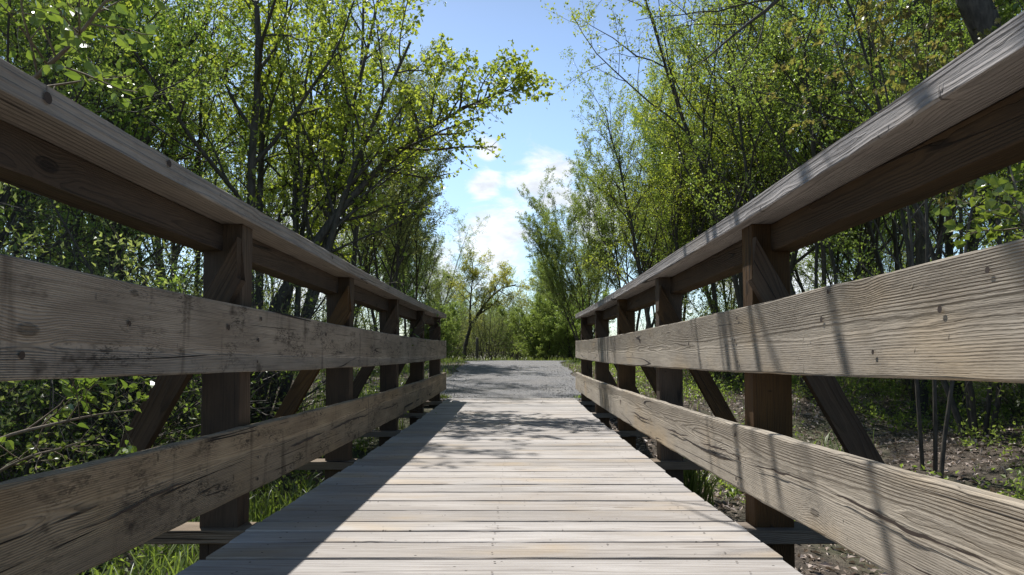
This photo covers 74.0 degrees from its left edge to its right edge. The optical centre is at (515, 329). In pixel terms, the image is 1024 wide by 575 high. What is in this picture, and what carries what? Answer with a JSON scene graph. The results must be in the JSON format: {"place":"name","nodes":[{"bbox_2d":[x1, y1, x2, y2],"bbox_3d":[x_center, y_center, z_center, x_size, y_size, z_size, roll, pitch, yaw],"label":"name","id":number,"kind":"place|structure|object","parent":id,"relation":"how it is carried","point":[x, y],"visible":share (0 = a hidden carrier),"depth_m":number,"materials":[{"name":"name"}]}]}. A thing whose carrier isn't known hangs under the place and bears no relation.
{"place":"outdoors","nodes":[
{"label":"outdoors","id":0,"kind":"place"},
{"bbox_2d":[426,356,580,361],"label":"grass","id":1,"kind":"structure","parent":0,"point":[475,359],"depth_m":22.51,"materials":[{"name":"green plant"}]},
{"bbox_2d":[427,360,580,402],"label":"path","id":2,"kind":"structure","parent":0,"point":[510,368],"depth_m":11.78,"materials":[{"name":"grey gravel"}]},
{"bbox_2d":[4,0,1021,360],"label":"sky","id":3,"kind":"structure","parent":0,"point":[539,138],"materials":[{"name":"blue"}]},
{"bbox_2d":[6,362,1023,574],"bbox_3d":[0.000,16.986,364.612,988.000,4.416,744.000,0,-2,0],"label":"ground","id":4,"kind":"structure","parent":0,"point":[800,563],"depth_m":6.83,"materials":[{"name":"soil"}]},
{"bbox_2d":[0,380,44,452],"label":"shrub","id":5,"kind":"object","parent":4,"relation":"on","point":[2,412],"visible":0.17,"depth_m":4.74,"materials":[{"name":"green plant"}]},
{"bbox_2d":[0,394,131,475],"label":"sapling","id":6,"kind":"object","parent":4,"relation":"on","point":[61,446],"visible":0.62,"depth_m":2.56,"materials":[{"name":"green plant"}]},
{"bbox_2d":[0,268,131,470],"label":"shrub","id":7,"kind":"object","parent":4,"relation":"on","point":[60,407],"visible":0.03,"depth_m":6.10,"materials":[{"name":"green plant"}]},
{"bbox_2d":[0,376,154,455],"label":"sapling","id":8,"kind":"object","parent":4,"relation":"on","point":[69,391],"visible":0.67,"depth_m":2.13,"materials":[{"name":"green plant"}]},
{"bbox_2d":[0,0,171,107],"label":"sapling","id":9,"kind":"object","parent":4,"relation":"on","point":[69,37],"visible":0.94,"depth_m":2.08,"materials":[{"name":"green plant"}]},
{"bbox_2d":[0,380,188,474],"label":"thicket","id":10,"kind":"object","parent":4,"relation":"on","point":[68,425],"depth_m":6.73,"materials":[{"name":"green plant"}]},
{"bbox_2d":[0,0,193,272],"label":"willow tree","id":11,"kind":"object","parent":4,"relation":"on","point":[46,203],"visible":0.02,"depth_m":9.15,"materials":[{"name":"green plant"}]},
{"bbox_2d":[0,208,194,475],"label":"thicket","id":12,"kind":"object","parent":4,"relation":"on","point":[57,248],"visible":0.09,"depth_m":5.85,"materials":[{"name":"green plant"}]},
{"bbox_2d":[0,198,202,455],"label":"shrub","id":13,"kind":"object","parent":4,"relation":"on","point":[84,243],"visible":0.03,"depth_m":7.80,"materials":[{"name":"green plant"}]},
{"bbox_2d":[0,197,202,390],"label":"shrub","id":14,"kind":"object","parent":4,"relation":"on","point":[138,280],"visible":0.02,"depth_m":10.01,"materials":[{"name":"green plant"}]},
{"bbox_2d":[41,143,190,282],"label":"alder tree","id":15,"kind":"object","parent":4,"relation":"on","point":[133,259],"visible":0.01,"depth_m":30.22,"materials":[{"name":"green plant"}]},
{"bbox_2d":[0,0,243,268],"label":"alder tree","id":16,"kind":"object","parent":4,"relation":"on","point":[103,54],"visible":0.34,"depth_m":5.80,"materials":[{"name":"green plant"}]},
{"bbox_2d":[1,215,263,454],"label":"shrub","id":17,"kind":"object","parent":4,"relation":"on","point":[115,276],"visible":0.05,"depth_m":7.60,"materials":[{"name":"green plant"}]},
{"bbox_2d":[1,0,272,258],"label":"alder tree","id":18,"kind":"object","parent":4,"relation":"on","point":[178,123],"visible":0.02,"depth_m":14.54,"materials":[{"name":"green plant"}]},
{"bbox_2d":[0,182,275,480],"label":"shrub","id":19,"kind":"object","parent":4,"relation":"on","point":[33,417],"visible":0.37,"depth_m":4.07,"materials":[{"name":"green plant"}]},
{"bbox_2d":[0,168,277,471],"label":"shrub","id":20,"kind":"object","parent":4,"relation":"on","point":[118,246],"visible":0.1,"depth_m":6.17,"materials":[{"name":"green plant"}]},
{"bbox_2d":[0,0,288,442],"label":"alder tree","id":21,"kind":"object","parent":4,"relation":"on","point":[143,137],"visible":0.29,"depth_m":8.14,"materials":[{"name":"green plant"}]},
{"bbox_2d":[0,189,290,481],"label":"shrub","id":22,"kind":"object","parent":4,"relation":"on","point":[26,386],"visible":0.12,"depth_m":4.94,"materials":[{"name":"green plant"}]},
{"bbox_2d":[58,0,243,442],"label":"tall tree","id":23,"kind":"object","parent":4,"relation":"on","point":[172,140],"visible":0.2,"depth_m":9.25,"materials":[{"name":"green plant"}]},
{"bbox_2d":[79,0,282,377],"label":"alder tree","id":24,"kind":"object","parent":4,"relation":"on","point":[174,247],"visible":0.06,"depth_m":12.74,"materials":[{"name":"green plant"}]},
{"bbox_2d":[0,378,405,574],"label":"grass","id":25,"kind":"structure","parent":4,"relation":"on","point":[268,509],"depth_m":4.13,"materials":[{"name":"green plant"}]},
{"bbox_2d":[17,0,433,396],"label":"alder tree","id":26,"kind":"object","parent":4,"relation":"on","point":[201,135],"visible":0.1,"depth_m":10.24,"materials":[{"name":"green plant"}]},
{"bbox_2d":[0,57,476,501],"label":"thicket","id":27,"kind":"object","parent":4,"relation":"on","point":[131,379],"visible":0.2,"depth_m":4.95,"materials":[{"name":"green plant"}]},
{"bbox_2d":[177,252,326,320],"bbox_3d":[-4.961,-0.555,13.798,3.775,3.474,3.723,2,-3,-40],"label":"shrub","id":28,"kind":"object","parent":4,"relation":"on","point":[266,295],"visible":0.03,"depth_m":13.82,"materials":[{"name":"green plant"}]},
{"bbox_2d":[194,112,311,312],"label":"alder tree","id":29,"kind":"object","parent":4,"relation":"on","point":[274,219],"visible":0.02,"depth_m":29.59,"materials":[{"name":"green plant"}]},
{"bbox_2d":[142,239,385,422],"bbox_3d":[-2.869,0.093,7.664,3.050,2.806,3.008,1,-3,-28],"label":"shrub","id":30,"kind":"object","parent":4,"relation":"on","point":[269,383],"visible":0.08,"depth_m":7.57,"materials":[{"name":"green plant"}]},
{"bbox_2d":[191,12,374,296],"bbox_3d":[-6.245,-3.940,17.928,6.241,10.310,4.473,-1,-3,29],"label":"alder tree","id":31,"kind":"object","parent":4,"relation":"on","point":[266,177],"visible":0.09,"depth_m":18.28,"materials":[{"name":"green plant"}]},
{"bbox_2d":[265,281,326,320],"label":"shrub","id":32,"kind":"object","parent":4,"relation":"on","point":[303,301],"visible":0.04,"depth_m":21.58,"materials":[{"name":"green plant"}]},
{"bbox_2d":[49,0,562,423],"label":"maple tree","id":33,"kind":"object","parent":4,"relation":"on","point":[327,232],"visible":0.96,"depth_m":8.07,"materials":[{"name":"green plant"}]},
{"bbox_2d":[277,122,414,325],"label":"alder tree","id":34,"kind":"object","parent":4,"relation":"on","point":[366,267],"visible":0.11,"depth_m":20.57,"materials":[{"name":"green plant"}]},
{"bbox_2d":[316,295,378,328],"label":"shrub","id":35,"kind":"object","parent":4,"relation":"on","point":[365,317],"visible":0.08,"depth_m":24.63,"materials":[{"name":"green plant"}]},
{"bbox_2d":[321,308,378,329],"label":"shrub","id":36,"kind":"object","parent":4,"relation":"on","point":[357,320],"visible":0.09,"depth_m":19.40,"materials":[{"name":"green plant"}]},
{"bbox_2d":[269,0,447,305],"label":"tall tree","id":37,"kind":"object","parent":4,"relation":"on","point":[355,234],"visible":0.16,"depth_m":15.14,"materials":[{"name":"green plant"}]},
{"bbox_2d":[281,33,463,330],"bbox_3d":[-3.575,-3.675,17.629,4.357,9.498,4.231,0,-2,-9],"label":"willow tree","id":38,"kind":"object","parent":4,"relation":"on","point":[401,188],"visible":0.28,"depth_m":17.12,"materials":[{"name":"green plant"}]},
{"bbox_2d":[354,308,408,335],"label":"shrub","id":39,"kind":"object","parent":4,"relation":"on","point":[370,323],"visible":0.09,"depth_m":23.43,"materials":[{"name":"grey plant"}]},
{"bbox_2d":[336,161,432,328],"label":"willow tree","id":40,"kind":"object","parent":4,"relation":"on","point":[401,288],"visible":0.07,"depth_m":27.36,"materials":[{"name":"green plant"}]},
{"bbox_2d":[333,97,457,335],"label":"willow tree","id":41,"kind":"object","parent":4,"relation":"on","point":[418,254],"visible":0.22,"depth_m":21.41,"materials":[{"name":"green plant"}]},
{"bbox_2d":[368,221,444,329],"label":"alder tree","id":42,"kind":"object","parent":4,"relation":"on","point":[419,290],"visible":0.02,"depth_m":37.84,"materials":[{"name":"green plant"}]},
{"bbox_2d":[399,299,466,360],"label":"bush","id":43,"kind":"object","parent":4,"relation":"on","point":[446,334],"visible":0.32,"depth_m":24.90,"materials":[{"name":"green plant"}]},
{"bbox_2d":[408,253,461,312],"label":"willow tree","id":44,"kind":"object","parent":4,"relation":"on","point":[434,292],"visible":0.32,"depth_m":34.30,"materials":[{"name":"green plant"}]},
{"bbox_2d":[401,194,493,309],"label":"alder tree","id":45,"kind":"object","parent":4,"relation":"on","point":[454,274],"visible":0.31,"depth_m":29.83,"materials":[{"name":"green plant"}]},
{"bbox_2d":[429,260,477,329],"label":"alder tree","id":46,"kind":"object","parent":4,"relation":"on","point":[466,301],"visible":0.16,"depth_m":44.18,"materials":[{"name":"green plant"}]},
{"bbox_2d":[430,287,497,358],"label":"shrub","id":47,"kind":"object","parent":4,"relation":"on","point":[463,331],"visible":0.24,"depth_m":31.19,"materials":[{"name":"green plant"}]},
{"bbox_2d":[453,305,490,358],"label":"shrub","id":48,"kind":"object","parent":4,"relation":"on","point":[469,341],"visible":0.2,"depth_m":35.69,"materials":[{"name":"green plant"}]},
{"bbox_2d":[450,321,498,360],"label":"shrub","id":49,"kind":"object","parent":4,"relation":"on","point":[468,357],"visible":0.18,"depth_m":35.32,"materials":[{"name":"green plant"}]},
{"bbox_2d":[452,301,514,358],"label":"shrub","id":50,"kind":"object","parent":4,"relation":"on","point":[481,336],"visible":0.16,"depth_m":34.06,"materials":[{"name":"green plant"}]},
{"bbox_2d":[437,277,533,359],"bbox_3d":[-1.465,-0.336,29.754,4.383,4.033,4.323,1,-2,-19],"label":"shrub","id":51,"kind":"object","parent":4,"relation":"on","point":[487,329],"visible":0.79,"depth_m":29.40,"materials":[{"name":"green plant"}]},
{"bbox_2d":[455,285,523,359],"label":"shrub","id":52,"kind":"object","parent":4,"relation":"on","point":[494,325],"visible":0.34,"depth_m":32.50,"materials":[{"name":"green plant"}]},
{"bbox_2d":[446,245,541,359],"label":"willow tree","id":53,"kind":"object","parent":4,"relation":"on","point":[493,290],"visible":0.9,"depth_m":29.97,"materials":[{"name":"green plant"}]},
{"bbox_2d":[480,312,526,359],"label":"shrub","id":54,"kind":"object","parent":4,"relation":"on","point":[500,341],"visible":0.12,"depth_m":30.70,"materials":[{"name":"green plant"}]},
{"bbox_2d":[480,302,533,358],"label":"shrub","id":55,"kind":"object","parent":4,"relation":"on","point":[502,328],"visible":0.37,"depth_m":28.47,"materials":[{"name":"green plant"}]},
{"bbox_2d":[0,11,1023,574],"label":"footbridge","id":56,"kind":"object","parent":4,"relation":"on","point":[512,487],"visible":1,"depth_m":2.06,"materials":[{"name":"brown wood"}]},
{"bbox_2d":[1,361,1023,574],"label":"ground cover","id":57,"kind":"object","parent":4,"relation":"on","point":[730,489],"visible":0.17,"depth_m":7.44,"materials":[{"name":"green plant"}]},
{"bbox_2d":[491,317,533,359],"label":"shrub","id":58,"kind":"object","parent":4,"relation":"on","point":[508,345],"visible":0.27,"depth_m":28.69,"materials":[{"name":"green plant"}]},
{"bbox_2d":[505,248,563,322],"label":"alder tree","id":59,"kind":"object","parent":4,"relation":"on","point":[514,281],"visible":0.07,"depth_m":36.63,"materials":[{"name":"green plant"}]},
{"bbox_2d":[497,290,596,360],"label":"bush","id":60,"kind":"object","parent":4,"relation":"on","point":[535,329],"visible":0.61,"depth_m":25.66,"materials":[{"name":"green plant"}]},
{"bbox_2d":[517,233,615,354],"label":"willow tree","id":61,"kind":"object","parent":4,"relation":"on","point":[535,260],"visible":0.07,"depth_m":32.05,"materials":[{"name":"green plant"}]},
{"bbox_2d":[515,158,619,340],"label":"willow tree","id":62,"kind":"object","parent":4,"relation":"on","point":[555,256],"visible":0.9,"depth_m":19.12,"materials":[{"name":"green plant"}]},
{"bbox_2d":[537,285,614,360],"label":"bush","id":63,"kind":"object","parent":4,"relation":"on","point":[565,330],"visible":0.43,"depth_m":24.56,"materials":[{"name":"green plant"}]},
{"bbox_2d":[561,151,655,307],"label":"alder tree","id":64,"kind":"object","parent":4,"relation":"on","point":[607,285],"visible":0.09,"depth_m":30.02,"materials":[{"name":"green plant"}]},
{"bbox_2d":[565,79,730,330],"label":"willow tree","id":65,"kind":"object","parent":4,"relation":"on","point":[616,253],"visible":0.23,"depth_m":17.96,"materials":[{"name":"green plant"}]},
{"bbox_2d":[559,47,748,367],"bbox_3d":[2.957,-2.481,14.525,4.454,7.049,4.054,1,4,-19],"label":"alder tree","id":66,"kind":"object","parent":4,"relation":"on","point":[668,229],"visible":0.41,"depth_m":14.47,"materials":[{"name":"green plant"}]},
{"bbox_2d":[627,161,710,326],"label":"willow tree","id":67,"kind":"object","parent":4,"relation":"on","point":[655,264],"depth_m":28.89,"materials":[{"name":"green plant"}]},
{"bbox_2d":[648,440,719,506],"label":"grass tuft","id":68,"kind":"object","parent":4,"relation":"on","point":[694,478],"visible":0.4,"depth_m":5.00,"materials":[{"name":"green plant"}]},
{"bbox_2d":[573,6,827,369],"bbox_3d":[3.568,-2.748,13.519,5.070,7.591,3.116,-1,-3,25],"label":"alder tree","id":69,"kind":"object","parent":4,"relation":"on","point":[661,230],"visible":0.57,"depth_m":13.64,"materials":[{"name":"green plant"}]},
{"bbox_2d":[622,28,778,320],"bbox_3d":[4.339,-2.922,16.498,3.111,7.949,5.209,1,-2,-22],"label":"alder tree","id":70,"kind":"object","parent":4,"relation":"on","point":[684,310],"visible":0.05,"depth_m":16.42,"materials":[{"name":"green plant"}]},
{"bbox_2d":[627,0,779,104],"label":"bare tree","id":71,"kind":"object","parent":4,"relation":"on","point":[765,10],"visible":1,"depth_m":6.11,"materials":[{"name":"green plant"}]},
{"bbox_2d":[587,47,826,309],"bbox_3d":[5.374,-3.567,18.770,5.773,9.490,4.130,1,-2,-20],"label":"alder tree","id":72,"kind":"object","parent":4,"relation":"on","point":[619,99],"visible":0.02,"depth_m":18.78,"materials":[{"name":"green plant"}]},
{"bbox_2d":[686,280,737,319],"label":"shrub","id":73,"kind":"object","parent":4,"relation":"on","point":[692,302],"visible":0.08,"depth_m":21.73,"materials":[{"name":"green plant"}]},
{"bbox_2d":[682,298,743,390],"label":"shrub","id":74,"kind":"object","parent":4,"relation":"on","point":[715,373],"visible":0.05,"depth_m":11.60,"materials":[{"name":"green plant"}]},
{"bbox_2d":[595,47,860,310],"bbox_3d":[5.014,-2.977,16.308,6.062,8.261,3.998,-1,-3,-6],"label":"willow tree","id":75,"kind":"object","parent":4,"relation":"on","point":[649,152],"visible":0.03,"depth_m":16.32,"materials":[{"name":"green plant"}]},
{"bbox_2d":[540,0,920,307],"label":"alder tree","id":76,"kind":"object","parent":4,"relation":"on","point":[738,289],"visible":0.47,"depth_m":11.86,"materials":[{"name":"green plant"}]},
{"bbox_2d":[655,258,813,373],"bbox_3d":[4.707,-0.313,14.302,3.549,2.930,3.005,0,-2,8],"label":"shrub","id":77,"kind":"object","parent":4,"relation":"on","point":[708,295],"visible":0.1,"depth_m":14.41,"materials":[{"name":"green plant"}]},
{"bbox_2d":[702,164,807,310],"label":"alder tree","id":78,"kind":"object","parent":4,"relation":"on","point":[738,281],"visible":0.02,"depth_m":32.21,"materials":[{"name":"green plant"}]},
{"bbox_2d":[708,278,808,311],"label":"shrub","id":79,"kind":"object","parent":4,"relation":"on","point":[735,295],"visible":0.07,"depth_m":18.28,"materials":[{"name":"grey plant"}]},
{"bbox_2d":[622,0,900,380],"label":"alder tree","id":80,"kind":"object","parent":4,"relation":"on","point":[713,290],"visible":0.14,"depth_m":13.72,"materials":[{"name":"green plant"}]},
{"bbox_2d":[709,255,840,296],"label":"shrub","id":81,"kind":"object","parent":4,"relation":"on","point":[805,279],"visible":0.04,"depth_m":20.90,"materials":[{"name":"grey plant"}]},
{"bbox_2d":[638,0,971,400],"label":"alder tree","id":82,"kind":"object","parent":4,"relation":"on","point":[774,154],"visible":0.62,"depth_m":10.50,"materials":[{"name":"green plant"}]},
{"bbox_2d":[652,0,966,294],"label":"willow tree","id":83,"kind":"object","parent":4,"relation":"on","point":[859,269],"visible":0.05,"depth_m":14.23,"materials":[{"name":"green plant"}]},
{"bbox_2d":[669,0,1023,440],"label":"alder tree","id":84,"kind":"object","parent":4,"relation":"on","point":[969,390],"visible":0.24,"depth_m":7.59,"materials":[{"name":"green plant"}]},
{"bbox_2d":[792,270,913,410],"bbox_3d":[4.333,0.176,9.432,2.188,2.133,2.584,-2,-3,43],"label":"shrub","id":85,"kind":"object","parent":4,"relation":"on","point":[848,381],"visible":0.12,"depth_m":9.32,"materials":[{"name":"green plant"}]},
{"bbox_2d":[790,135,944,291],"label":"willow tree","id":86,"kind":"object","parent":4,"relation":"on","point":[829,268],"visible":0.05,"depth_m":25.09,"materials":[{"name":"green plant"}]},
{"bbox_2d":[712,0,1023,393],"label":"alder tree","id":87,"kind":"object","parent":4,"relation":"on","point":[894,237],"visible":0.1,"depth_m":11.98,"materials":[{"name":"green plant"}]},
{"bbox_2d":[791,255,956,399],"bbox_3d":[5.875,0.009,10.922,3.074,2.537,2.602,-1,-2,18],"label":"shrub","id":88,"kind":"object","parent":4,"relation":"on","point":[879,380],"visible":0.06,"depth_m":10.84,"materials":[{"name":"green plant"}]},
{"bbox_2d":[802,0,964,414],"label":"tall tree","id":89,"kind":"object","parent":4,"relation":"on","point":[919,252],"visible":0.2,"depth_m":9.72,"materials":[{"name":"green plant"}]},
{"bbox_2d":[757,0,1016,478],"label":"maple sapling","id":90,"kind":"object","parent":4,"relation":"on","point":[886,42],"visible":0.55,"depth_m":6.16,"materials":[{"name":"green plant"}]},
{"bbox_2d":[838,222,957,282],"bbox_3d":[10.634,-0.658,16.640,4.378,4.028,4.318,2,-3,-43],"label":"shrub","id":91,"kind":"object","parent":4,"relation":"on","point":[893,261],"visible":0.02,"depth_m":16.82,"materials":[{"name":"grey plant"}]},
{"bbox_2d":[799,22,998,281],"bbox_3d":[8.670,-2.957,16.000,4.899,8.517,5.382,-1,-3,23],"label":"alder tree","id":92,"kind":"object","parent":4,"relation":"on","point":[855,266],"visible":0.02,"depth_m":15.48,"materials":[{"name":"green plant"}]},
{"bbox_2d":[857,200,953,275],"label":"willow tree","id":93,"kind":"object","parent":4,"relation":"on","point":[890,251],"visible":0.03,"depth_m":30.02,"materials":[{"name":"green plant"}]},
{"bbox_2d":[847,261,1013,413],"bbox_3d":[5.669,0.101,9.662,2.916,2.407,2.468,1,-2,-13],"label":"shrub","id":94,"kind":"object","parent":4,"relation":"on","point":[901,392],"visible":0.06,"depth_m":9.46,"materials":[{"name":"green plant"}]},
{"bbox_2d":[864,0,1020,401],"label":"tall tree","id":95,"kind":"object","parent":4,"relation":"on","point":[948,249],"visible":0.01,"depth_m":10.24,"materials":[{"name":"green plant"}]},
{"bbox_2d":[871,0,1023,242],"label":"alder tree","id":96,"kind":"object","parent":4,"relation":"on","point":[1001,174],"visible":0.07,"depth_m":9.10,"materials":[{"name":"green plant"}]},
{"bbox_2d":[907,188,1022,265],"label":"shrub","id":97,"kind":"object","parent":4,"relation":"on","point":[1016,238],"visible":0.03,"depth_m":8.80,"materials":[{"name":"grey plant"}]},
{"bbox_2d":[932,0,1023,44],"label":"leaning tree","id":98,"kind":"object","parent":4,"relation":"on","point":[977,16],"visible":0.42,"depth_m":5.63,"materials":[{"name":"brown plant"}]},
{"bbox_2d":[933,160,1023,249],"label":"sapling","id":99,"kind":"object","parent":4,"relation":"on","point":[999,210],"visible":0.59,"depth_m":4.28,"materials":[{"name":"green plant"}]},
{"bbox_2d":[953,12,1023,247],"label":"alder tree","id":100,"kind":"object","parent":4,"relation":"on","point":[1020,230],"visible":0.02,"depth_m":18.64,"materials":[{"name":"green plant"}]},
{"bbox_2d":[957,187,1023,466],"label":"thicket","id":101,"kind":"object","parent":4,"relation":"on","point":[1003,404],"visible":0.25,"depth_m":6.79,"materials":[{"name":"green plant"}]},
{"bbox_2d":[973,381,1023,418],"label":"shrub","id":102,"kind":"object","parent":4,"relation":"on","point":[1008,399],"visible":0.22,"depth_m":8.25,"materials":[{"name":"green plant"}]},
{"bbox_2d":[985,382,1023,404],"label":"shrub","id":103,"kind":"object","parent":4,"relation":"on","point":[1010,389],"visible":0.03,"depth_m":6.64,"materials":[{"name":"green plant"}]},
{"bbox_2d":[7,357,1022,430],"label":"grass","id":104,"kind":"structure","parent":0,"point":[447,362],"depth_m":11.29,"materials":[{"name":"green plant"}]},
{"bbox_2d":[798,428,1023,498],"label":"grass","id":105,"kind":"structure","parent":0,"point":[831,446],"depth_m":6.16,"materials":[{"name":"green plant"}]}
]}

